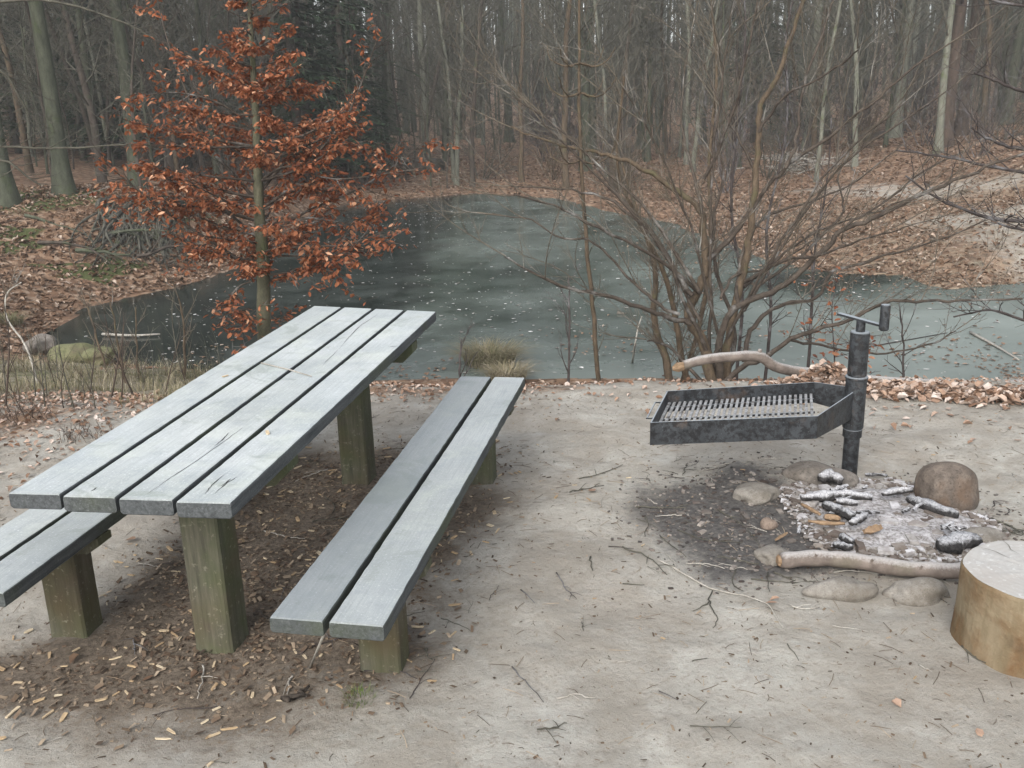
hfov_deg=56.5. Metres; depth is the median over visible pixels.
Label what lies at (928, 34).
slim tree
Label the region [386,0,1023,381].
shoreline tree
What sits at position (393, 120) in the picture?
bare bush
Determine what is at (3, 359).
dry weed
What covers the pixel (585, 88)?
beech tree
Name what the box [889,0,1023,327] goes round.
arching tree
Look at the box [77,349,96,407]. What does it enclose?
dry weed
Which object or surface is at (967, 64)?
sapling
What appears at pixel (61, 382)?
dry weed
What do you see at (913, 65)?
sapling
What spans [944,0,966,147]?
pine tree
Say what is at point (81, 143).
spruce tree
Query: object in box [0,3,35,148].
slim tree
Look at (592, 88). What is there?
beech tree
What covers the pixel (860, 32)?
beech tree
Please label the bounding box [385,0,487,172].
slim tree
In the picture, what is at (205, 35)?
sapling
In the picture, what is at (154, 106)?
slim tree
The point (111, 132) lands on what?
spruce tree
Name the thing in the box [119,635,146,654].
twig
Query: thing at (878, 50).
slim tree
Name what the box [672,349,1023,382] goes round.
fallen branch
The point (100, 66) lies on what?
spruce tree
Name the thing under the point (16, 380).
dry weed
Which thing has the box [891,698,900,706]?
fallen leaf
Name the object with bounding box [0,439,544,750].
bark mulch
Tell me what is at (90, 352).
boulder
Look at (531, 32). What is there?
slim tree
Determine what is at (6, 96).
sapling
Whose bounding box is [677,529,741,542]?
twig
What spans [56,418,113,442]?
weed tuft
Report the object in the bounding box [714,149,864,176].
brush pile
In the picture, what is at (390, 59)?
slim tree
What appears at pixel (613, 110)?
sapling
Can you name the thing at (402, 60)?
beech tree
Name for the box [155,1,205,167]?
beech tree
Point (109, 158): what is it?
slim tree
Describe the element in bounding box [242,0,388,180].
spruce tree
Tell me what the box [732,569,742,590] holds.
twig
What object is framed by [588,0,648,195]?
sapling
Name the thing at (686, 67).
slim tree
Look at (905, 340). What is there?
stick
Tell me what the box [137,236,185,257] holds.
dead branch
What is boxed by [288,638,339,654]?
twig
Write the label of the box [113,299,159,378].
thin sapling
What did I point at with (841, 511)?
charred stick
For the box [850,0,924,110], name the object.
sapling
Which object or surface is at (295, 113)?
spruce tree
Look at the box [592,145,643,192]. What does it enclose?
bare bush
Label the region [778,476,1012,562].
ash heap
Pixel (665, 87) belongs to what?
slim tree
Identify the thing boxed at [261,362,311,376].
twig
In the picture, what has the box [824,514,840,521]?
wood block
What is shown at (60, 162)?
beech tree
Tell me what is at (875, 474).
charred stick
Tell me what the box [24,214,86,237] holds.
dead branch
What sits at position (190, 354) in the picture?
dry weed
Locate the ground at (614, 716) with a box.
[0,34,1023,767]
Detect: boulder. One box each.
[22,333,55,354]
[47,343,95,363]
[81,346,114,365]
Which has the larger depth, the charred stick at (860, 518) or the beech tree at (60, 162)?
the beech tree at (60, 162)
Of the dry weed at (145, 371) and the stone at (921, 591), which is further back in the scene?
the dry weed at (145, 371)
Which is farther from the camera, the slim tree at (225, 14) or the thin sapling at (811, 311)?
the slim tree at (225, 14)
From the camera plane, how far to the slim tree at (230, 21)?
29.15 m
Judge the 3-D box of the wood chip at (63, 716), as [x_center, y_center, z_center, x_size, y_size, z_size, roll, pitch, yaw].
[-1.389,1.032,2.952,0.014,0.006,0.045,-3,17,-3]
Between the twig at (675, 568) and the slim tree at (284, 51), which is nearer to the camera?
the twig at (675, 568)
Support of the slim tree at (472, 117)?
on the ground at (614, 716)
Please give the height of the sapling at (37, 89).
5.596 m
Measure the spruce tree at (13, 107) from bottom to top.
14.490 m
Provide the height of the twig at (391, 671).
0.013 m
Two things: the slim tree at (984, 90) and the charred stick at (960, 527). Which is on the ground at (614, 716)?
the slim tree at (984, 90)
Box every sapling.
[0,2,68,173]
[0,2,112,178]
[0,56,19,121]
[0,255,57,382]
[3,5,81,155]
[3,9,68,145]
[4,2,43,166]
[18,2,92,168]
[59,0,210,191]
[67,285,121,374]
[91,282,136,383]
[92,0,192,181]
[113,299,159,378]
[152,0,248,170]
[159,272,201,379]
[174,0,241,189]
[185,0,259,176]
[188,1,219,122]
[215,0,300,185]
[231,11,274,154]
[373,17,420,179]
[396,29,419,159]
[404,0,450,186]
[414,23,438,142]
[419,0,489,187]
[458,317,478,377]
[462,27,483,149]
[479,24,529,162]
[481,27,517,147]
[541,0,626,381]
[544,248,587,382]
[580,1,636,149]
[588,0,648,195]
[590,1,632,138]
[596,3,640,145]
[637,19,678,131]
[653,30,691,140]
[690,1,736,153]
[691,6,729,123]
[698,0,778,181]
[707,0,766,380]
[733,0,805,380]
[733,3,784,115]
[750,0,788,132]
[765,2,811,129]
[788,113,850,366]
[796,7,855,105]
[805,0,899,166]
[833,3,872,109]
[835,0,878,97]
[845,0,885,119]
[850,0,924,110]
[864,0,927,124]
[885,295,925,376]
[894,0,939,129]
[956,0,1010,142]
[968,0,1023,113]
[977,2,999,114]
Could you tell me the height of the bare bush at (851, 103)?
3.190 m
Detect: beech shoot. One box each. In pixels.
[203,307,274,349]
[270,295,306,328]
[783,261,885,368]
[828,328,889,374]
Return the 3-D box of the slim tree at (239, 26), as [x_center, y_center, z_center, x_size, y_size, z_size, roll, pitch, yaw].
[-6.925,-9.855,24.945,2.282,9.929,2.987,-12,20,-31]
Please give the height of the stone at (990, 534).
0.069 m
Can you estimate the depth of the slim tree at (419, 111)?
48.20 m
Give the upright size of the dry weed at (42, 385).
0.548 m
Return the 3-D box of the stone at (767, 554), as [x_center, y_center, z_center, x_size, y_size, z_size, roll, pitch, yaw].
[1.057,0.693,3.853,0.136,0.073,0.146,-10,18,-25]
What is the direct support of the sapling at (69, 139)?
on the ground at (614, 716)
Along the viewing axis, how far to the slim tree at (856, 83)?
27.23 m
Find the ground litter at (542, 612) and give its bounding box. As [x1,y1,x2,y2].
[0,388,1023,767]
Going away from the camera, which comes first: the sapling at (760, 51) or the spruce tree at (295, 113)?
the spruce tree at (295, 113)
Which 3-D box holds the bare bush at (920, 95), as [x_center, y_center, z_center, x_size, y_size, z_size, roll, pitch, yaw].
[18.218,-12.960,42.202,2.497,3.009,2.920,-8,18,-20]
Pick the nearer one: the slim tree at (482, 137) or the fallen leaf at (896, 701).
the fallen leaf at (896, 701)
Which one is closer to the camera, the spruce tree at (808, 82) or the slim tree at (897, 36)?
the slim tree at (897, 36)
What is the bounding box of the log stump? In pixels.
[950,540,1023,678]
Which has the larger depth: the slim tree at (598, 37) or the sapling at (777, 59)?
the sapling at (777, 59)
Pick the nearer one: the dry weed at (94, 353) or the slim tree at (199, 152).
the dry weed at (94, 353)
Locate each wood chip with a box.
[33,697,44,702]
[42,709,53,718]
[59,712,67,721]
[95,697,107,701]
[209,731,220,737]
[220,726,237,730]
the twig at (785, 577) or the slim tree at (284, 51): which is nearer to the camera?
the twig at (785, 577)
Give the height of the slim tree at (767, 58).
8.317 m
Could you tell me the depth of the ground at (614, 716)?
3.56 m
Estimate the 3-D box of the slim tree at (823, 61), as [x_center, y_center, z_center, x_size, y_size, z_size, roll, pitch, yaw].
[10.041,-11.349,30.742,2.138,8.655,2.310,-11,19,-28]
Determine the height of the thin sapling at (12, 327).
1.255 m
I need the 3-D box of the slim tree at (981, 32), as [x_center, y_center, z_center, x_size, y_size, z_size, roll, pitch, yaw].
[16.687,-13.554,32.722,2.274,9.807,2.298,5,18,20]
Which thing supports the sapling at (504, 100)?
on the ground at (614, 716)
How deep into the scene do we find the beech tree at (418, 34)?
36.01 m
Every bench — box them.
[0,508,125,638]
[270,376,524,673]
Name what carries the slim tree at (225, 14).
on the ground at (614, 716)
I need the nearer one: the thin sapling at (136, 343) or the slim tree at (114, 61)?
the thin sapling at (136, 343)
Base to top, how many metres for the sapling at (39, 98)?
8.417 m
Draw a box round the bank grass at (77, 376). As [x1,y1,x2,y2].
[0,352,214,406]
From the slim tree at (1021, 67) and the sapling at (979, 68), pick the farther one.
the slim tree at (1021, 67)
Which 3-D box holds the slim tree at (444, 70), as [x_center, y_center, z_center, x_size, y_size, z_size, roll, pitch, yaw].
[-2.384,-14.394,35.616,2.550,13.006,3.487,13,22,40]
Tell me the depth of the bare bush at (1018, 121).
27.95 m
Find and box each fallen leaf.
[69,653,78,663]
[190,669,197,677]
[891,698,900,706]
[975,728,983,736]
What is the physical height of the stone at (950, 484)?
0.262 m
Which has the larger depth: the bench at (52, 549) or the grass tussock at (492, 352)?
the grass tussock at (492, 352)
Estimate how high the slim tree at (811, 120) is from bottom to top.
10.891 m
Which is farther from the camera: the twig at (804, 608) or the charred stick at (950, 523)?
the charred stick at (950, 523)
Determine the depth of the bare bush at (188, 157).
29.11 m
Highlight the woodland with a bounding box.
[2,0,1023,133]
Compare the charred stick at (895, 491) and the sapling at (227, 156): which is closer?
the charred stick at (895, 491)
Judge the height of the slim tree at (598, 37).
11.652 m
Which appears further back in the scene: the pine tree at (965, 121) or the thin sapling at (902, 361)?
the pine tree at (965, 121)
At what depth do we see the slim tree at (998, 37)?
49.11 m
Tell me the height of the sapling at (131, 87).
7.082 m
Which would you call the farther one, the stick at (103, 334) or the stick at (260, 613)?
the stick at (103, 334)
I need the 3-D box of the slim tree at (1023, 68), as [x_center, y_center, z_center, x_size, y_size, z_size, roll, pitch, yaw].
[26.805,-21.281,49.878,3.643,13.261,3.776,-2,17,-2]
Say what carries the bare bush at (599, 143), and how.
on the ground at (614, 716)
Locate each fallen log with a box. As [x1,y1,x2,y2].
[405,157,444,175]
[849,128,906,143]
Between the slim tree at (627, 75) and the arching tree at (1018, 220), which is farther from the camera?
the slim tree at (627, 75)
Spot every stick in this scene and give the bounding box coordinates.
[101,333,159,335]
[253,611,269,620]
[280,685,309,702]
[309,634,324,668]
[631,316,641,362]
[775,532,787,540]
[797,525,801,534]
[800,490,872,501]
[800,503,820,515]
[808,519,844,525]
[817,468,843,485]
[821,501,855,520]
[829,485,842,489]
[832,541,853,550]
[836,498,857,505]
[838,533,854,543]
[848,512,867,525]
[856,509,879,513]
[865,473,887,476]
[869,333,944,346]
[881,487,912,495]
[901,507,910,512]
[905,495,958,518]
[912,503,922,510]
[935,531,982,553]
[940,521,954,529]
[940,524,958,531]
[950,525,966,530]
[969,331,1019,359]
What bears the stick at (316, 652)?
on the ground at (614, 716)
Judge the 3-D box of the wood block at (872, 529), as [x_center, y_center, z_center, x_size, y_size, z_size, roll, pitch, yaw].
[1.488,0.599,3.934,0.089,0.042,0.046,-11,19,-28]
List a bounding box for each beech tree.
[0,0,131,146]
[0,109,22,207]
[28,0,87,195]
[44,0,108,174]
[69,0,212,273]
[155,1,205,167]
[159,0,202,47]
[188,0,246,167]
[194,0,304,135]
[247,0,342,68]
[315,0,415,135]
[343,0,402,159]
[360,0,437,132]
[382,0,459,156]
[396,0,516,152]
[397,0,510,138]
[409,0,469,156]
[464,0,573,142]
[468,2,504,137]
[497,0,587,145]
[509,0,659,171]
[532,0,655,148]
[594,1,634,124]
[595,0,704,148]
[609,0,706,161]
[626,0,693,143]
[650,0,739,143]
[706,2,796,134]
[762,0,826,126]
[779,0,872,149]
[784,0,863,135]
[835,0,897,108]
[841,0,947,111]
[842,0,897,130]
[876,0,945,111]
[889,0,916,138]
[898,0,970,99]
[919,0,955,153]
[984,0,1020,119]
[995,0,1023,125]
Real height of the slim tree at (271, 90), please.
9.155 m
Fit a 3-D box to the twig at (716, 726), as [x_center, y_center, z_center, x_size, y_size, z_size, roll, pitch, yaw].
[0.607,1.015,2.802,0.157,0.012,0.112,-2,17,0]
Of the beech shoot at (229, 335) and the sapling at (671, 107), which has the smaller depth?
the beech shoot at (229, 335)
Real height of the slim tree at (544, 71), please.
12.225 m
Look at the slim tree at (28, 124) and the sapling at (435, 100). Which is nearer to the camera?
the slim tree at (28, 124)
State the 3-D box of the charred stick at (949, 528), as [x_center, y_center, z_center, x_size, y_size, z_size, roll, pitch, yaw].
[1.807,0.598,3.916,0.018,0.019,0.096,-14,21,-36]
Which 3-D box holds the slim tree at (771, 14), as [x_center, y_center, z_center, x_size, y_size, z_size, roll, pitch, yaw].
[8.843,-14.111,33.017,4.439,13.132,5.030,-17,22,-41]
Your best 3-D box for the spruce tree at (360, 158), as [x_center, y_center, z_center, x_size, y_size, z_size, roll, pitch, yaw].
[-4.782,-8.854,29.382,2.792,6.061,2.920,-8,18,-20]
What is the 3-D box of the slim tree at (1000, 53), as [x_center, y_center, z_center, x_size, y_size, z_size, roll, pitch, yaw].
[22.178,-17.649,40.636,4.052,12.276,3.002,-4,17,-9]
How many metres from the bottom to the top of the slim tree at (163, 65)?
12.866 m
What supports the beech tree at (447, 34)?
on the ground at (614, 716)
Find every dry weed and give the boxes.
[0,286,23,404]
[0,336,7,383]
[0,342,10,389]
[1,362,23,414]
[10,358,20,400]
[16,317,37,395]
[25,328,49,406]
[30,323,46,395]
[40,324,55,388]
[41,320,57,378]
[50,353,70,407]
[52,319,77,407]
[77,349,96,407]
[82,314,110,392]
[95,294,133,394]
[100,298,142,399]
[114,314,134,399]
[143,337,158,389]
[144,356,151,384]
[158,315,188,395]
[162,283,184,380]
[180,328,198,377]
[205,331,223,369]
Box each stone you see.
[732,482,779,504]
[753,544,789,565]
[760,517,777,529]
[781,460,859,486]
[801,576,878,602]
[882,577,949,606]
[914,461,978,510]
[963,527,1005,542]
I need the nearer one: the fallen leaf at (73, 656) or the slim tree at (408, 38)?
the fallen leaf at (73, 656)
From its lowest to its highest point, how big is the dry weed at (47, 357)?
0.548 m
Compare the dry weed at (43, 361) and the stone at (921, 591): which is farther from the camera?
the dry weed at (43, 361)
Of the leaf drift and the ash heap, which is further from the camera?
the leaf drift
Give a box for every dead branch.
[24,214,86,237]
[37,227,125,269]
[75,242,135,260]
[108,228,166,242]
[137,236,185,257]
[169,247,217,263]
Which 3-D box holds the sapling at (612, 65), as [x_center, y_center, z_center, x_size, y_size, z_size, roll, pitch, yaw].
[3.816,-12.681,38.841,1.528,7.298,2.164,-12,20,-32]
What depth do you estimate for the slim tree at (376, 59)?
43.50 m
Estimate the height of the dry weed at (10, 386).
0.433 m
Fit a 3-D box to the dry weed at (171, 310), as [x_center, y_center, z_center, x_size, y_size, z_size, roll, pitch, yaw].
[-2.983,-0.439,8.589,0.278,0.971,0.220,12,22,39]
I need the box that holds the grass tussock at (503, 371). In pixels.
[469,356,544,380]
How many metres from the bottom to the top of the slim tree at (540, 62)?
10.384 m
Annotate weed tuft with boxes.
[0,381,54,423]
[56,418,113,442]
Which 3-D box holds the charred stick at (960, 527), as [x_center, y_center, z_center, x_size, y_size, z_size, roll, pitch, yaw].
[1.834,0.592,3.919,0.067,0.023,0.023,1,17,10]
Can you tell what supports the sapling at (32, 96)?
on the ground at (614, 716)
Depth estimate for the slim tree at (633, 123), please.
51.16 m
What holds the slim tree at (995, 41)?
on the ground at (614, 716)
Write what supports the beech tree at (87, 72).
on the ground at (614, 716)
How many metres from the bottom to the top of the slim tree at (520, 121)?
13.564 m
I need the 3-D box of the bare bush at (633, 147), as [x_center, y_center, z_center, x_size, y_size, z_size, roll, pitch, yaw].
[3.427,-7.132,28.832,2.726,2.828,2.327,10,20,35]
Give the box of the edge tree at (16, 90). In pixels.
[0,0,173,199]
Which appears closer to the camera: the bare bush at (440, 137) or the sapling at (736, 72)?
the sapling at (736, 72)
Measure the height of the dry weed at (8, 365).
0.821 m
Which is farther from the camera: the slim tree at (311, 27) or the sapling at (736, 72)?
the slim tree at (311, 27)
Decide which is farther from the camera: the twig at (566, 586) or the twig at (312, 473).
the twig at (312, 473)
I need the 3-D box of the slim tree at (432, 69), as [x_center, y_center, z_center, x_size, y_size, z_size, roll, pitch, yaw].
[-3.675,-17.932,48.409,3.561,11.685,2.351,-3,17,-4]
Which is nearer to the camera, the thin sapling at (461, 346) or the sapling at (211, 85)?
the thin sapling at (461, 346)
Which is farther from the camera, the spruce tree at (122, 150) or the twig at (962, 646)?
the spruce tree at (122, 150)
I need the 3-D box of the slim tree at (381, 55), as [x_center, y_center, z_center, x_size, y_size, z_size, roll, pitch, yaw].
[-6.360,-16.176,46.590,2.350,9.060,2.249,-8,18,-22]
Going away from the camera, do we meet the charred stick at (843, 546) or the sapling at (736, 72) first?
the charred stick at (843, 546)
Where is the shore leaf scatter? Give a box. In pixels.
[94,226,1023,384]
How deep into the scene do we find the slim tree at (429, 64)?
52.77 m
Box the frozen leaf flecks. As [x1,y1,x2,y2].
[75,197,1023,375]
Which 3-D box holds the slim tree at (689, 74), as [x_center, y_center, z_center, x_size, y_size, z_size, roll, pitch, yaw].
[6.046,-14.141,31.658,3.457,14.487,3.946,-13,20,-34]
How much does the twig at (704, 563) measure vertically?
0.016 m
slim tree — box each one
[0,0,67,156]
[0,0,144,182]
[0,2,58,172]
[0,2,79,115]
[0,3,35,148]
[0,12,20,92]
[0,42,36,107]
[0,59,41,118]
[5,0,118,167]
[67,0,144,165]
[68,0,138,165]
[73,4,151,149]
[77,0,200,181]
[90,0,154,121]
[92,0,222,177]
[105,0,214,172]
[108,0,232,174]
[149,0,237,168]
[156,0,244,185]
[171,0,222,143]
[183,0,280,167]
[184,0,276,122]
[202,0,301,182]
[202,0,320,186]
[209,3,256,113]
[212,0,276,143]
[216,15,247,124]
[240,0,312,177]
[257,2,334,117]
[261,5,328,176]
[275,0,333,106]
[310,0,376,183]
[328,1,405,140]
[348,0,412,167]
[360,1,400,145]
[366,0,417,165]
[367,1,404,139]
[383,0,493,131]
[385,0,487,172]
[388,0,419,136]
[390,0,483,161]
[395,2,428,135]
[399,4,441,142]
[406,0,508,185]
[408,0,498,157]
[408,6,440,135]
[411,1,469,134]
[416,0,524,186]
[421,0,490,181]
[432,0,478,150]
[437,0,495,139]
[439,0,474,138]
[455,0,525,144]
[464,0,577,181]
[467,16,489,135]
[471,1,517,147]
[491,0,649,188]
[502,0,572,150]
[507,0,551,129]
[507,0,553,134]
[512,0,574,140]
[524,0,554,136]
[540,0,573,114]
[540,1,587,145]
[571,0,657,176]
[577,0,680,150]
[594,0,624,130]
[596,1,630,102]
[598,0,638,120]
[609,0,666,135]
[613,0,640,128]
[615,0,707,154]
[619,0,674,160]
[626,0,694,153]
[634,0,774,171]
[647,0,691,141]
[651,0,732,164]
[654,0,719,158]
[655,0,743,144]
[670,0,708,138]
[673,0,780,149]
[683,2,742,113]
[691,0,771,170]
[693,0,800,155]
[705,0,783,167]
[715,0,794,149]
[732,1,782,102]
[732,1,785,127]
[744,0,800,116]
[749,0,840,139]
[750,0,900,163]
[772,0,864,181]
[776,1,876,108]
[788,0,852,137]
[789,0,867,166]
[828,11,871,110]
[833,0,943,166]
[842,5,873,71]
[847,0,944,147]
[850,2,899,122]
[858,3,892,96]
[872,0,935,128]
[909,0,948,108]
[916,0,944,117]
[917,0,1002,115]
[924,1,979,67]
[928,0,1001,77]
[933,0,1023,135]
[961,1,1013,111]
[961,9,1003,97]
[962,0,1014,117]
[968,2,1013,87]
[968,4,1000,99]
[979,5,1023,106]
[990,1,1023,107]
[998,2,1023,98]
[1011,0,1023,84]
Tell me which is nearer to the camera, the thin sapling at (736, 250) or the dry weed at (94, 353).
the dry weed at (94, 353)
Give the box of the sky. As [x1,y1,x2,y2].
[167,0,985,52]
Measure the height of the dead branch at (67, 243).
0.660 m
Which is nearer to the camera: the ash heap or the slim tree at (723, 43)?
the ash heap
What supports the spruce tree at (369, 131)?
on the ground at (614, 716)
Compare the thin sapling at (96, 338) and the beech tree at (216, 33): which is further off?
the beech tree at (216, 33)
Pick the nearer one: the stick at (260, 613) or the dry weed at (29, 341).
the stick at (260, 613)
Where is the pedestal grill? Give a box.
[646,304,890,474]
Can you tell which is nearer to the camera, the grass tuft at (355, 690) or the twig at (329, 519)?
the grass tuft at (355, 690)
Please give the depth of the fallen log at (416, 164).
34.08 m
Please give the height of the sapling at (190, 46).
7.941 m
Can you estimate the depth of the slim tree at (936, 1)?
44.21 m
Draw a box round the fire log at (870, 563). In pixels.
[776,549,960,578]
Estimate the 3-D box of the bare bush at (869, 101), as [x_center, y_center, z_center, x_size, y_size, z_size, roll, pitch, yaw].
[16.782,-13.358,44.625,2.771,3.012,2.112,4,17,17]
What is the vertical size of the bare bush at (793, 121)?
3.644 m
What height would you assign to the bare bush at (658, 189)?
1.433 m
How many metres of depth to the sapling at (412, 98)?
38.31 m
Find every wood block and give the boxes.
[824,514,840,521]
[862,524,882,534]
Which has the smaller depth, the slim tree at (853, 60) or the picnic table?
the picnic table
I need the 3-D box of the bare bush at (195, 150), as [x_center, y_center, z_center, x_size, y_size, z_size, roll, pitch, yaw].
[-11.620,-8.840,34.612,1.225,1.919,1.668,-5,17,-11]
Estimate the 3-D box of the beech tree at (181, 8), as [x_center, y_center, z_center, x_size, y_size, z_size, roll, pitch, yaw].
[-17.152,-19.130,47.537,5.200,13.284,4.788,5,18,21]
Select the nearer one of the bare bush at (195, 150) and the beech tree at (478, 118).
the bare bush at (195, 150)
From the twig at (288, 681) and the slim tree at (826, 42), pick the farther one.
the slim tree at (826, 42)
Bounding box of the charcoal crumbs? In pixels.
[607,448,1023,602]
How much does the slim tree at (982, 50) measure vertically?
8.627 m
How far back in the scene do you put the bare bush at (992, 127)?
24.93 m
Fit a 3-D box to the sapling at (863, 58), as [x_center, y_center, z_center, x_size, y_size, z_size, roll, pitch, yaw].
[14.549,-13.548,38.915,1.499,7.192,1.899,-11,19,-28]
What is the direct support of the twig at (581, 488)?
on the ground at (614, 716)
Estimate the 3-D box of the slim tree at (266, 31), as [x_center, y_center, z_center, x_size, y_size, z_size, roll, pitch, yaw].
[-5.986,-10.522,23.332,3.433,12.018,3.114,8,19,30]
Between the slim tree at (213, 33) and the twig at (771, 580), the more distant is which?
the slim tree at (213, 33)
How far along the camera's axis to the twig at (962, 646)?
3.12 m
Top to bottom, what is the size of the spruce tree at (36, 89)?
8.811 m
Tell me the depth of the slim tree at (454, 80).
40.88 m
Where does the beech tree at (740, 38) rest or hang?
on the ground at (614, 716)
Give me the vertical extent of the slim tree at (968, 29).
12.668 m
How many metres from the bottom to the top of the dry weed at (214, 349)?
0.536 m
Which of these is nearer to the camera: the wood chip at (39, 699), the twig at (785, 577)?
the wood chip at (39, 699)
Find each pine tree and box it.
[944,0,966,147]
[954,0,1017,137]
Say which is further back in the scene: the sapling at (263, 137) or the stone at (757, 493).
the sapling at (263, 137)
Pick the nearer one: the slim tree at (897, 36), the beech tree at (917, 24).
the slim tree at (897, 36)
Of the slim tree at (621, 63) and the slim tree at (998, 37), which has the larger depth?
the slim tree at (998, 37)
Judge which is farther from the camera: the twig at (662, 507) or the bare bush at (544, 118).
the bare bush at (544, 118)
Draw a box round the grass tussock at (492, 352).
[435,334,541,369]
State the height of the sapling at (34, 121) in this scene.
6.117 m
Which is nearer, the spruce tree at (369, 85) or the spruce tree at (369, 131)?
the spruce tree at (369, 131)
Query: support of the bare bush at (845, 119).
on the ground at (614, 716)
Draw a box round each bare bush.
[116,84,210,168]
[136,90,232,173]
[178,119,208,160]
[368,96,407,144]
[430,110,454,147]
[454,93,536,178]
[507,88,559,145]
[512,90,578,161]
[513,78,580,153]
[528,124,574,179]
[531,77,609,151]
[559,105,578,144]
[567,82,634,146]
[583,100,672,184]
[592,106,645,186]
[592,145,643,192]
[643,153,692,201]
[651,114,694,158]
[673,68,767,192]
[737,94,828,179]
[746,79,805,135]
[747,65,839,147]
[759,60,843,156]
[804,104,843,143]
[822,62,892,134]
[833,73,895,145]
[838,91,889,148]
[845,73,890,125]
[871,34,996,145]
[886,58,938,120]
[888,78,937,130]
[907,44,942,120]
[942,71,1020,156]
[956,55,992,111]
[958,49,1023,139]
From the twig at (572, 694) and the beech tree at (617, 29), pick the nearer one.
the twig at (572, 694)
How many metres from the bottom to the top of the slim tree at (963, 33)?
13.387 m
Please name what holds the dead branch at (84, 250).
on the ground at (614, 716)
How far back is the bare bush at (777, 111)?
36.01 m
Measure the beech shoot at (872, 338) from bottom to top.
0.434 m
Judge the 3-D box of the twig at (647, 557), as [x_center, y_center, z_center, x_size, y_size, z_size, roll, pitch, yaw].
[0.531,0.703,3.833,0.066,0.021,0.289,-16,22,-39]
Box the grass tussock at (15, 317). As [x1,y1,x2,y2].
[0,309,32,326]
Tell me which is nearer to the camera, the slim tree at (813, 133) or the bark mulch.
the bark mulch
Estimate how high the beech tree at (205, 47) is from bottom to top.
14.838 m
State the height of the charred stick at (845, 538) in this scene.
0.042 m
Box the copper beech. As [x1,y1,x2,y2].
[77,0,460,353]
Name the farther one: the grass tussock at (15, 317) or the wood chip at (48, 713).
the grass tussock at (15, 317)
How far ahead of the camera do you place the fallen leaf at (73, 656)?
3.25 m
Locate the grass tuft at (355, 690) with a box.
[339,680,378,708]
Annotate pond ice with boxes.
[46,193,1023,379]
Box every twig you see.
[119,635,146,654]
[151,706,222,726]
[197,664,216,698]
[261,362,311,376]
[264,530,304,538]
[283,674,292,694]
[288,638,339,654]
[296,469,327,480]
[312,516,347,521]
[364,670,416,678]
[409,659,434,698]
[410,648,449,660]
[511,666,542,700]
[537,720,566,741]
[556,572,579,599]
[557,693,595,698]
[569,483,603,491]
[579,464,622,478]
[622,546,672,574]
[636,504,687,510]
[659,559,782,626]
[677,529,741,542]
[686,562,724,568]
[690,717,739,741]
[703,462,730,469]
[707,590,717,627]
[717,509,760,546]
[722,523,759,528]
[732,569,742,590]
[751,578,796,582]
[773,571,803,580]
[788,603,818,610]
[832,625,868,631]
[833,570,877,574]
[961,645,985,662]
[991,517,1023,534]
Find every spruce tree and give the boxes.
[0,4,66,153]
[0,15,83,133]
[1,3,74,140]
[4,2,102,153]
[33,2,123,160]
[43,0,144,149]
[54,4,150,143]
[56,0,158,159]
[65,0,240,169]
[72,2,144,145]
[101,0,219,156]
[119,25,204,119]
[186,0,389,183]
[204,0,288,151]
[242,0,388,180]
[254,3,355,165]
[268,0,417,166]
[274,0,353,179]
[280,0,428,173]
[294,0,374,152]
[309,0,408,153]
[315,0,421,163]
[323,0,401,186]
[330,0,408,180]
[679,0,832,142]
[780,1,848,119]
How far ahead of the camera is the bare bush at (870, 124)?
31.69 m
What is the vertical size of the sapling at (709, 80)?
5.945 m
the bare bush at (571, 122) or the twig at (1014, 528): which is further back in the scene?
the bare bush at (571, 122)
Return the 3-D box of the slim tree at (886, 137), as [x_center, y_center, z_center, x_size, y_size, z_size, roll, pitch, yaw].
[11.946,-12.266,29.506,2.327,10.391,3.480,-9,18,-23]
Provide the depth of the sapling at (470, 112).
41.64 m
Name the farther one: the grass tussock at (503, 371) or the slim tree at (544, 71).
the slim tree at (544, 71)
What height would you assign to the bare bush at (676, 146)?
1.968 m
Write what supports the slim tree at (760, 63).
on the ground at (614, 716)
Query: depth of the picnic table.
3.25 m
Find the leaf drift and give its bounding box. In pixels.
[751,358,1023,409]
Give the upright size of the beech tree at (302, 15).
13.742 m
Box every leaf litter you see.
[0,104,1023,355]
[0,374,1023,498]
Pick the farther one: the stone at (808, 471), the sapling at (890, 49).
the sapling at (890, 49)
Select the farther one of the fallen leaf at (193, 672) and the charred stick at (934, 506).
the charred stick at (934, 506)
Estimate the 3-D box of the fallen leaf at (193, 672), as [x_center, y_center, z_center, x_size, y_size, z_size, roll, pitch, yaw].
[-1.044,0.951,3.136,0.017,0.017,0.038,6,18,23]
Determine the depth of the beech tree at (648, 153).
34.75 m
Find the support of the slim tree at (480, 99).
on the ground at (614, 716)
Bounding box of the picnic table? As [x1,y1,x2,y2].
[9,306,435,653]
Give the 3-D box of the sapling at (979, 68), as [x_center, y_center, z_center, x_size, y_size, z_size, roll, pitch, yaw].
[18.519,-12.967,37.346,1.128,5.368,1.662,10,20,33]
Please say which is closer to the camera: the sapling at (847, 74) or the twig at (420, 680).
the twig at (420, 680)
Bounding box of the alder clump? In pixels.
[571,0,749,382]
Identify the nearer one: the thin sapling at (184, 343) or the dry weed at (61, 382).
the dry weed at (61, 382)
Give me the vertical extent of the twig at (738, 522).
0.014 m
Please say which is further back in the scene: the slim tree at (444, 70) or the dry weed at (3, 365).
the slim tree at (444, 70)
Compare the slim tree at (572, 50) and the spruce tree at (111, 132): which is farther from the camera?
the slim tree at (572, 50)
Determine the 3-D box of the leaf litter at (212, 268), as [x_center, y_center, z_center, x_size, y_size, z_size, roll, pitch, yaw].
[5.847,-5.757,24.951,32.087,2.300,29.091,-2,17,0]
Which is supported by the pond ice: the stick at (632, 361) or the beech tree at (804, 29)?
the stick at (632, 361)
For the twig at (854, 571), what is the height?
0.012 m

